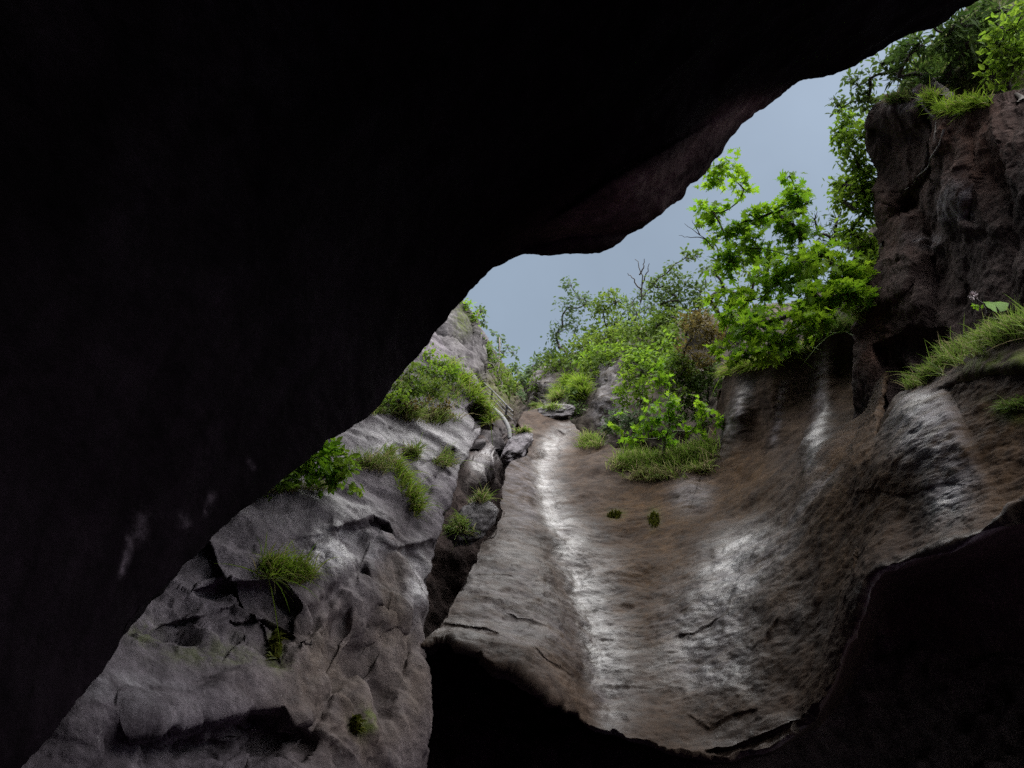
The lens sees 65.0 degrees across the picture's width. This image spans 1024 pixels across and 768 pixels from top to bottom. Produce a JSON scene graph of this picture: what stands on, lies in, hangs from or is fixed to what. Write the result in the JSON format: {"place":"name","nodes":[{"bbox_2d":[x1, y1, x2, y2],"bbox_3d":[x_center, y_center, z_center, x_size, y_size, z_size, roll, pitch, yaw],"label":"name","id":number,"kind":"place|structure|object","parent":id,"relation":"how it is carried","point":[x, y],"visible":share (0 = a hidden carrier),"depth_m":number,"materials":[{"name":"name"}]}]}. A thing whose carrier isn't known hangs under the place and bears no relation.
{"place":"outdoors","nodes":[
{"label":"outdoors","id":0,"kind":"place"},
{"bbox_2d":[21,332,495,767],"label":"cliff","id":1,"kind":"structure","parent":0,"point":[189,676],"depth_m":7.31,"materials":[{"name":"grey stone"}]},
{"bbox_2d":[265,628,287,660],"bbox_3d":[-2.038,2.287,7.014,0.224,0.369,0.431,0,-32,0],"label":"moss cushion","id":2,"kind":"object","parent":1,"relation":"attached to","point":[274,649],"visible":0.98,"depth_m":6.95,"materials":[{"name":"green plant"}]},
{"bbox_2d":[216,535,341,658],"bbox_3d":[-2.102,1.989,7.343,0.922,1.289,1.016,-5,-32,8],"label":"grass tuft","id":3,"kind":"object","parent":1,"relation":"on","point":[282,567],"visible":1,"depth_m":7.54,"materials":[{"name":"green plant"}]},
{"bbox_2d":[266,455,315,502],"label":"ledge herb","id":4,"kind":"object","parent":1,"relation":"on","point":[287,482],"visible":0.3,"depth_m":8.60,"materials":[{"name":"green plant"}]},
{"bbox_2d":[267,476,342,493],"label":"grass tuft","id":5,"kind":"object","parent":1,"relation":"on","point":[308,488],"visible":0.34,"depth_m":9.05,"materials":[{"name":"green plant"}]},
{"bbox_2d":[292,437,344,498],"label":"ledge herb","id":6,"kind":"object","parent":1,"relation":"on","point":[327,471],"visible":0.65,"depth_m":9.03,"materials":[{"name":"green plant"}]},
{"bbox_2d":[320,436,364,498],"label":"ledge herb","id":7,"kind":"object","parent":1,"relation":"on","point":[338,463],"visible":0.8,"depth_m":9.23,"materials":[{"name":"green plant"}]},
{"bbox_2d":[349,714,367,734],"bbox_3d":[-1.317,2.920,6.901,0.167,0.172,0.174,0,-32,0],"label":"moss cushion","id":8,"kind":"object","parent":1,"relation":"on","point":[355,724],"visible":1,"depth_m":6.89,"materials":[{"name":"green plant"}]},
{"bbox_2d":[345,439,414,474],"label":"grass tuft","id":9,"kind":"object","parent":1,"relation":"on","point":[377,461],"visible":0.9,"depth_m":10.85,"materials":[{"name":"green plant"}]},
{"bbox_2d":[372,400,396,416],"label":"grass tuft","id":10,"kind":"object","parent":1,"relation":"on","point":[380,409],"visible":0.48,"depth_m":12.81,"materials":[{"name":"green plant"}]},
{"bbox_2d":[381,387,413,414],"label":"slope shrub","id":11,"kind":"object","parent":1,"relation":"on","point":[391,396],"visible":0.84,"depth_m":13.27,"materials":[{"name":"green plant"}]},
{"bbox_2d":[378,442,441,520],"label":"grass tuft","id":12,"kind":"object","parent":1,"relation":"on","point":[416,499],"visible":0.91,"depth_m":10.96,"materials":[{"name":"green plant"}]},
{"bbox_2d":[399,435,432,461],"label":"grass tuft","id":13,"kind":"object","parent":1,"relation":"on","point":[416,449],"visible":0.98,"depth_m":12.27,"materials":[{"name":"green plant"}]},
{"bbox_2d":[390,361,453,401],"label":"slope shrub","id":14,"kind":"object","parent":1,"relation":"on","point":[425,388],"visible":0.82,"depth_m":15.01,"materials":[{"name":"green plant"}]},
{"bbox_2d":[403,393,454,419],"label":"slope shrub","id":15,"kind":"object","parent":1,"relation":"on","point":[415,402],"visible":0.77,"depth_m":14.12,"materials":[{"name":"green plant"}]},
{"bbox_2d":[391,361,471,409],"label":"grass tuft","id":16,"kind":"object","parent":1,"relation":"on","point":[457,393],"visible":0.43,"depth_m":15.77,"materials":[{"name":"green plant"}]},
{"bbox_2d":[386,387,478,428],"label":"grass tuft","id":17,"kind":"object","parent":1,"relation":"on","point":[420,414],"visible":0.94,"depth_m":13.55,"materials":[{"name":"green plant"}]},
{"bbox_2d":[411,342,462,381],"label":"slope shrub","id":18,"kind":"object","parent":1,"relation":"on","point":[454,372],"visible":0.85,"depth_m":16.36,"materials":[{"name":"green plant"}]},
{"bbox_2d":[432,441,486,468],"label":"grass tuft","id":19,"kind":"object","parent":1,"relation":"on","point":[446,458],"visible":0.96,"depth_m":13.02,"materials":[{"name":"green plant"}]},
{"bbox_2d":[442,509,479,547],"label":"grass tuft","id":20,"kind":"object","parent":1,"relation":"on","point":[458,525],"visible":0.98,"depth_m":12.21,"materials":[{"name":"green plant"}]},
{"bbox_2d":[444,352,506,443],"bbox_3d":[-0.740,0.180,16.865,1.536,2.825,1.809,0,-32,0],"label":"grass tuft","id":21,"kind":"object","parent":1,"relation":"on","point":[476,391],"visible":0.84,"depth_m":16.44,"materials":[{"name":"green plant"}]},
{"bbox_2d":[435,301,527,450],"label":"crag","id":22,"kind":"structure","parent":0,"point":[458,333],"depth_m":27.02,"materials":[{"name":"grey stone"}]},
{"bbox_2d":[460,298,482,326],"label":"slope shrub","id":23,"kind":"object","parent":22,"relation":"on","point":[466,305],"visible":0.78,"depth_m":28.30,"materials":[{"name":"green plant"}]},
{"bbox_2d":[472,303,489,329],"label":"slope shrub","id":24,"kind":"object","parent":22,"relation":"on","point":[483,320],"visible":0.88,"depth_m":29.36,"materials":[{"name":"green plant"}]},
{"bbox_2d":[481,332,513,378],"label":"slope shrub","id":25,"kind":"object","parent":22,"relation":"on","point":[493,360],"visible":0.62,"depth_m":30.80,"materials":[{"name":"green plant"}]},
{"bbox_2d":[483,383,513,419],"bbox_3d":[-0.609,0.326,24.611,0.123,3.244,3.098,14,-35,-21],"label":"handrail","id":26,"kind":"object","parent":22,"relation":"on","point":[507,406],"visible":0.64,"depth_m":23.80,"materials":[{"name":"metal"}]},
{"bbox_2d":[492,404,511,439],"bbox_3d":[-0.420,0.960,22.968,0.142,2.797,2.782,9,-33,-14],"label":"curved pipe","id":27,"kind":"object","parent":22,"relation":"attached to","point":[507,424],"visible":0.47,"depth_m":21.72,"materials":[{"name":"metal"}]},
{"bbox_2d":[489,329,519,372],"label":"slope shrub","id":28,"kind":"object","parent":22,"relation":"on","point":[492,332],"visible":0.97,"depth_m":34.61,"materials":[{"name":"green plant"}]},
{"bbox_2d":[494,363,523,399],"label":"slope shrub","id":29,"kind":"object","parent":22,"relation":"on","point":[512,383],"visible":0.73,"depth_m":31.25,"materials":[{"name":"green plant"}]},
{"bbox_2d":[515,372,530,405],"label":"slope shrub","id":30,"kind":"object","parent":22,"relation":"on","point":[524,382],"visible":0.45,"depth_m":39.45,"materials":[{"name":"green plant"}]},
{"bbox_2d":[0,0,978,767],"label":"cave overhang","id":31,"kind":"object","parent":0,"point":[252,252],"visible":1,"depth_m":4.38,"materials":[{"name":"black stone"}]},
{"bbox_2d":[524,223,878,452],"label":"back slope","id":32,"kind":"structure","parent":0,"point":[598,401],"depth_m":24.38,"materials":[{"name":"soil"}]},
{"bbox_2d":[506,354,540,386],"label":"slope shrub","id":33,"kind":"object","parent":32,"relation":"on","point":[515,366],"visible":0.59,"depth_m":42.52,"materials":[{"name":"green plant"}]},
{"bbox_2d":[528,396,544,410],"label":"grass tuft","id":34,"kind":"object","parent":32,"relation":"on","point":[533,404],"visible":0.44,"depth_m":31.02,"materials":[{"name":"green plant"}]},
{"bbox_2d":[522,347,560,377],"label":"slope shrub","id":35,"kind":"object","parent":32,"relation":"on","point":[528,368],"visible":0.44,"depth_m":36.01,"materials":[{"name":"green plant"}]},
{"bbox_2d":[526,360,559,391],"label":"slope shrub","id":36,"kind":"object","parent":32,"relation":"on","point":[545,372],"visible":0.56,"depth_m":31.94,"materials":[{"name":"green plant"}]},
{"bbox_2d":[541,384,569,402],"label":"grass tuft","id":37,"kind":"object","parent":32,"relation":"on","point":[553,397],"visible":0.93,"depth_m":26.72,"materials":[{"name":"green plant"}]},
{"bbox_2d":[538,334,586,374],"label":"slope shrub","id":38,"kind":"object","parent":32,"relation":"on","point":[568,360],"visible":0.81,"depth_m":31.50,"materials":[{"name":"green plant"}]},
{"bbox_2d":[539,276,600,360],"bbox_3d":[2.398,-2.466,32.625,2.060,3.237,3.091,11,-34,-17],"label":"rim tree","id":39,"kind":"object","parent":32,"relation":"on","point":[585,297],"visible":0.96,"depth_m":32.69,"materials":[{"name":"green plant"}]},
{"bbox_2d":[544,365,599,402],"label":"grass tuft","id":40,"kind":"object","parent":32,"relation":"on","point":[569,382],"visible":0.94,"depth_m":25.90,"materials":[{"name":"green plant"}]},
{"bbox_2d":[560,378,593,419],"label":"slope shrub","id":41,"kind":"object","parent":32,"relation":"on","point":[578,409],"visible":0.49,"depth_m":25.38,"materials":[{"name":"green plant"}]},
{"bbox_2d":[575,344,621,380],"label":"slope shrub","id":42,"kind":"object","parent":32,"relation":"on","point":[594,370],"visible":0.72,"depth_m":26.64,"materials":[{"name":"green plant"}]},
{"bbox_2d":[570,312,634,371],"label":"slope shrub","id":43,"kind":"object","parent":32,"relation":"on","point":[597,340],"visible":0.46,"depth_m":28.60,"materials":[{"name":"green plant"}]},
{"bbox_2d":[571,333,637,372],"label":"slope shrub","id":44,"kind":"object","parent":32,"relation":"on","point":[615,346],"visible":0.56,"depth_m":27.36,"materials":[{"name":"green plant"}]},
{"bbox_2d":[581,287,639,341],"bbox_3d":[4.095,-1.974,31.226,2.550,4.009,2.847,13,-34,-19],"label":"rim tree","id":45,"kind":"object","parent":32,"relation":"on","point":[598,306],"visible":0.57,"depth_m":31.60,"materials":[{"name":"green plant"}]},
{"bbox_2d":[597,402,655,438],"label":"slope shrub","id":46,"kind":"object","parent":32,"relation":"on","point":[625,419],"visible":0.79,"depth_m":21.42,"materials":[{"name":"green plant"}]},
{"bbox_2d":[621,285,656,345],"bbox_3d":[4.396,-2.123,29.440,1.457,3.987,2.988,-20,-37,29],"label":"rim tree","id":47,"kind":"object","parent":32,"relation":"on","point":[633,303],"visible":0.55,"depth_m":30.55,"materials":[{"name":"green plant"}]},
{"bbox_2d":[628,259,655,302],"bbox_3d":[4.731,-3.818,29.300,0.871,1.253,0.945,-25,-40,34],"label":"dead sapling","id":48,"kind":"object","parent":32,"relation":"on","point":[642,282],"visible":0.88,"depth_m":29.37,"materials":[{"name":"wood"}]},
{"bbox_2d":[609,303,679,361],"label":"slope shrub","id":49,"kind":"object","parent":32,"relation":"on","point":[639,332],"visible":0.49,"depth_m":26.65,"materials":[{"name":"green plant"}]},
{"bbox_2d":[611,329,680,415],"bbox_3d":[3.794,-0.013,21.426,2.026,2.498,2.991,-18,-36,26],"label":"slope shrub","id":50,"kind":"object","parent":32,"relation":"on","point":[639,357],"visible":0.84,"depth_m":20.81,"materials":[{"name":"green plant"}]},
{"bbox_2d":[642,302,690,362],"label":"slope shrub","id":51,"kind":"object","parent":32,"relation":"on","point":[660,316],"visible":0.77,"depth_m":24.10,"materials":[{"name":"green plant"}]},
{"bbox_2d":[635,242,719,335],"bbox_3d":[5.311,-2.811,25.311,2.452,2.650,2.502,13,-34,-19],"label":"rim tree","id":52,"kind":"object","parent":32,"relation":"on","point":[675,299],"visible":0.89,"depth_m":25.22,"materials":[{"name":"green plant"}]},
{"bbox_2d":[654,348,700,410],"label":"slope shrub","id":53,"kind":"object","parent":32,"relation":"on","point":[684,370],"visible":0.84,"depth_m":19.94,"materials":[{"name":"green plant"}]},
{"bbox_2d":[666,362,722,433],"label":"slope shrub","id":54,"kind":"object","parent":32,"relation":"on","point":[708,381],"visible":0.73,"depth_m":19.80,"materials":[{"name":"green plant"}]},
{"bbox_2d":[670,357,722,401],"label":"slope shrub","id":55,"kind":"object","parent":32,"relation":"on","point":[689,383],"visible":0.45,"depth_m":20.32,"materials":[{"name":"green plant"}]},
{"bbox_2d":[671,304,727,378],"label":"slope shrub","id":56,"kind":"object","parent":32,"relation":"on","point":[698,322],"visible":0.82,"depth_m":19.98,"materials":[{"name":"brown plant"}]},
{"bbox_2d":[694,233,777,321],"bbox_3d":[5.987,-2.525,23.322,2.091,1.789,3.823,7,-33,-12],"label":"rim tree","id":57,"kind":"object","parent":32,"relation":"on","point":[720,282],"visible":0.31,"depth_m":22.56,"materials":[{"name":"green plant"}]},
{"bbox_2d":[808,206,856,283],"bbox_3d":[7.343,-3.162,18.349,1.487,1.496,1.186,19,-37,-27],"label":"rim tree","id":58,"kind":"object","parent":32,"relation":"on","point":[828,234],"visible":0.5,"depth_m":18.30,"materials":[{"name":"green plant"}]},
{"bbox_2d":[464,7,964,381],"label":"sky","id":59,"kind":"structure","parent":0,"point":[791,134],"materials":[{"name":"blue"}]},
{"bbox_2d":[420,332,1023,764],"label":"wet slab","id":60,"kind":"structure","parent":0,"point":[782,566],"depth_m":10.34,"materials":[{"name":"grey stone"}]},
{"bbox_2d":[446,501,498,547],"bbox_3d":[-0.632,2.189,12.806,0.839,1.107,1.007,0,-32,0],"label":"wedged boulder","id":61,"kind":"object","parent":60,"relation":"on","point":[483,516],"visible":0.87,"depth_m":12.47,"materials":[{"name":"grey stone"}]},
{"bbox_2d":[466,480,505,504],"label":"grass tuft","id":62,"kind":"object","parent":61,"relation":"on","point":[483,497],"visible":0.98,"depth_m":12.88,"materials":[{"name":"green plant"}]},
{"bbox_2d":[500,432,533,462],"bbox_3d":[0.126,1.625,20.428,0.862,1.253,1.039,0,-32,0],"label":"wedged boulder","id":63,"kind":"object","parent":60,"relation":"on","point":[517,446],"visible":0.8,"depth_m":20.06,"materials":[{"name":"grey stone"}]},
{"bbox_2d":[509,423,536,434],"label":"grass tuft","id":64,"kind":"object","parent":63,"relation":"on","point":[523,429],"visible":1,"depth_m":20.59,"materials":[{"name":"green plant"}]},
{"bbox_2d":[537,403,574,418],"bbox_3d":[1.311,0.835,24.467,1.300,0.965,0.945,0,-32,0],"label":"wedged boulder","id":65,"kind":"object","parent":60,"relation":"on","point":[566,411],"visible":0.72,"depth_m":24.03,"materials":[{"name":"grey stone"}]},
{"bbox_2d":[537,400,564,410],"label":"grass tuft","id":66,"kind":"object","parent":65,"relation":"on","point":[551,406],"visible":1,"depth_m":24.10,"materials":[{"name":"green plant"}]},
{"bbox_2d":[571,428,607,448],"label":"grass tuft","id":67,"kind":"object","parent":60,"relation":"on","point":[591,439],"visible":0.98,"depth_m":21.05,"materials":[{"name":"green plant"}]},
{"bbox_2d":[607,508,621,518],"bbox_3d":[1.958,2.464,15.210,0.278,0.374,0.402,17,-36,-25],"label":"moss cushion","id":68,"kind":"object","parent":60,"relation":"on","point":[615,513],"visible":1,"depth_m":15.20,"materials":[{"name":"green plant"}]},
{"bbox_2d":[647,509,659,526],"bbox_3d":[2.569,2.425,14.603,0.231,0.586,0.577,-8,-33,12],"label":"moss cushion","id":69,"kind":"object","parent":60,"relation":"on","point":[651,516],"visible":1,"depth_m":14.56,"materials":[{"name":"green plant"}]},
{"bbox_2d":[604,450,717,481],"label":"grass tuft","id":70,"kind":"object","parent":60,"relation":"on","point":[640,473],"visible":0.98,"depth_m":16.90,"materials":[{"name":"green plant"}]},
{"bbox_2d":[604,427,720,471],"bbox_3d":[3.285,1.458,17.661,2.901,1.764,1.681,-18,-36,26],"label":"grass tuft","id":71,"kind":"object","parent":60,"relation":"on","point":[682,454],"visible":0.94,"depth_m":17.42,"materials":[{"name":"green plant"}]},
{"bbox_2d":[607,358,723,458],"bbox_3d":[3.458,0.543,17.764,2.431,2.103,1.474,-21,-38,30],"label":"maple shrub","id":72,"kind":"object","parent":60,"relation":"on","point":[701,412],"visible":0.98,"depth_m":17.65,"materials":[{"name":"green plant"}]},
{"bbox_2d":[708,338,816,393],"bbox_3d":[5.087,-0.364,17.220,1.082,1.495,3.282,17,-36,-25],"label":"grass tuft","id":73,"kind":"object","parent":60,"relation":"on","point":[722,371],"visible":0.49,"depth_m":17.07,"materials":[{"name":"green plant"}]},
{"bbox_2d":[687,147,880,372],"bbox_3d":[4.989,-2.309,15.181,3.241,5.263,2.650,7,-33,-10],"label":"maple tree","id":74,"kind":"object","parent":60,"relation":"on","point":[812,311],"visible":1,"depth_m":14.68,"materials":[{"name":"green plant"}]},
{"bbox_2d":[679,221,712,248],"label":"dead branch","id":75,"kind":"object","parent":74,"relation":"attached to","point":[698,233],"visible":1,"depth_m":16.28,"materials":[{"name":"wood"}]},
{"bbox_2d":[803,308,853,363],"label":"grass tuft","id":76,"kind":"object","parent":60,"relation":"on","point":[843,327],"visible":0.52,"depth_m":16.02,"materials":[{"name":"green plant"}]},
{"bbox_2d":[890,295,1023,389],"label":"grass tuft","id":77,"kind":"object","parent":60,"relation":"on","point":[1011,326],"visible":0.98,"depth_m":8.30,"materials":[{"name":"green plant"}]},
{"bbox_2d":[969,291,986,328],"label":"wildflower","id":78,"kind":"object","parent":77,"relation":"on","point":[973,305],"visible":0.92,"depth_m":8.24,"materials":[{"name":"green plant"}]},
{"bbox_2d":[983,301,1008,333],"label":"broad leaved plant","id":79,"kind":"object","parent":60,"relation":"on","point":[1000,306],"visible":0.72,"depth_m":7.75,"materials":[{"name":"green plant"}]},
{"bbox_2d":[990,393,1023,416],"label":"grass tuft","id":80,"kind":"object","parent":60,"relation":"on","point":[1016,404],"visible":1,"depth_m":6.81,"materials":[{"name":"green plant"}]},
{"bbox_2d":[423,431,1023,767],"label":"slot wall","id":81,"kind":"structure","parent":0,"point":[917,704],"depth_m":19.01,"materials":[{"name":"black stone"}]},
{"bbox_2d":[850,84,1023,419],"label":"brown crag","id":82,"kind":"structure","parent":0,"point":[950,227],"depth_m":13.06,"materials":[{"name":"stone"}]},
{"bbox_2d":[821,101,883,268],"bbox_3d":[7.014,-3.875,16.299,1.233,4.282,1.570,0,-32,0],"label":"hanging shrub","id":83,"kind":"object","parent":82,"relation":"hanging from","point":[857,185],"visible":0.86,"depth_m":16.33,"materials":[{"name":"green plant"}]},
{"bbox_2d":[838,249,878,321],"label":"slope shrub","id":84,"kind":"object","parent":82,"relation":"on","point":[871,257],"visible":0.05,"depth_m":15.19,"materials":[{"name":"green plant"}]},
{"bbox_2d":[842,290,876,326],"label":"grass tuft","id":85,"kind":"object","parent":82,"relation":"on","point":[858,315],"visible":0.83,"depth_m":14.16,"materials":[{"name":"green plant"}]},
{"bbox_2d":[824,31,927,118],"bbox_3d":[7.340,-6.075,16.016,1.091,0.903,2.180,20,-37,-29],"label":"hanging shrub","id":86,"kind":"object","parent":82,"relation":"on","point":[868,98],"visible":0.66,"depth_m":16.14,"materials":[{"name":"green plant"}]},
{"bbox_2d":[880,87,913,104],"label":"grass tuft","id":87,"kind":"object","parent":82,"relation":"on","point":[895,97],"visible":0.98,"depth_m":15.04,"materials":[{"name":"green plant"}]},
{"bbox_2d":[905,100,944,189],"bbox_3d":[7.236,-4.280,14.299,0.378,1.634,1.672,0,-32,0],"label":"hanging root","id":88,"kind":"object","parent":82,"relation":"hanging from","point":[942,134],"visible":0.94,"depth_m":13.79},
{"bbox_2d":[910,74,994,121],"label":"grass tuft","id":89,"kind":"object","parent":82,"relation":"on","point":[967,103],"visible":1,"depth_m":13.30,"materials":[{"name":"green plant"}]},
{"bbox_2d":[883,0,1023,101],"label":"crag tree","id":90,"kind":"object","parent":82,"relation":"on","point":[955,39],"visible":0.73,"depth_m":14.69,"materials":[{"name":"green plant"}]},
{"bbox_2d":[972,0,1023,104],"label":"crag shrub","id":91,"kind":"object","parent":82,"relation":"on","point":[1010,57],"visible":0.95,"depth_m":12.79,"materials":[{"name":"green plant"}]},
{"bbox_2d":[897,0,1023,101],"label":"crag hillside","id":92,"kind":"structure","parent":0,"point":[963,82],"depth_m":14.85,"materials":[{"name":"green plant"}]},
{"bbox_2d":[891,1,1023,90],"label":"tree","id":93,"kind":"object","parent":92,"relation":"on","point":[936,61],"visible":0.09,"depth_m":15.94,"materials":[{"name":"green plant"}]}
]}

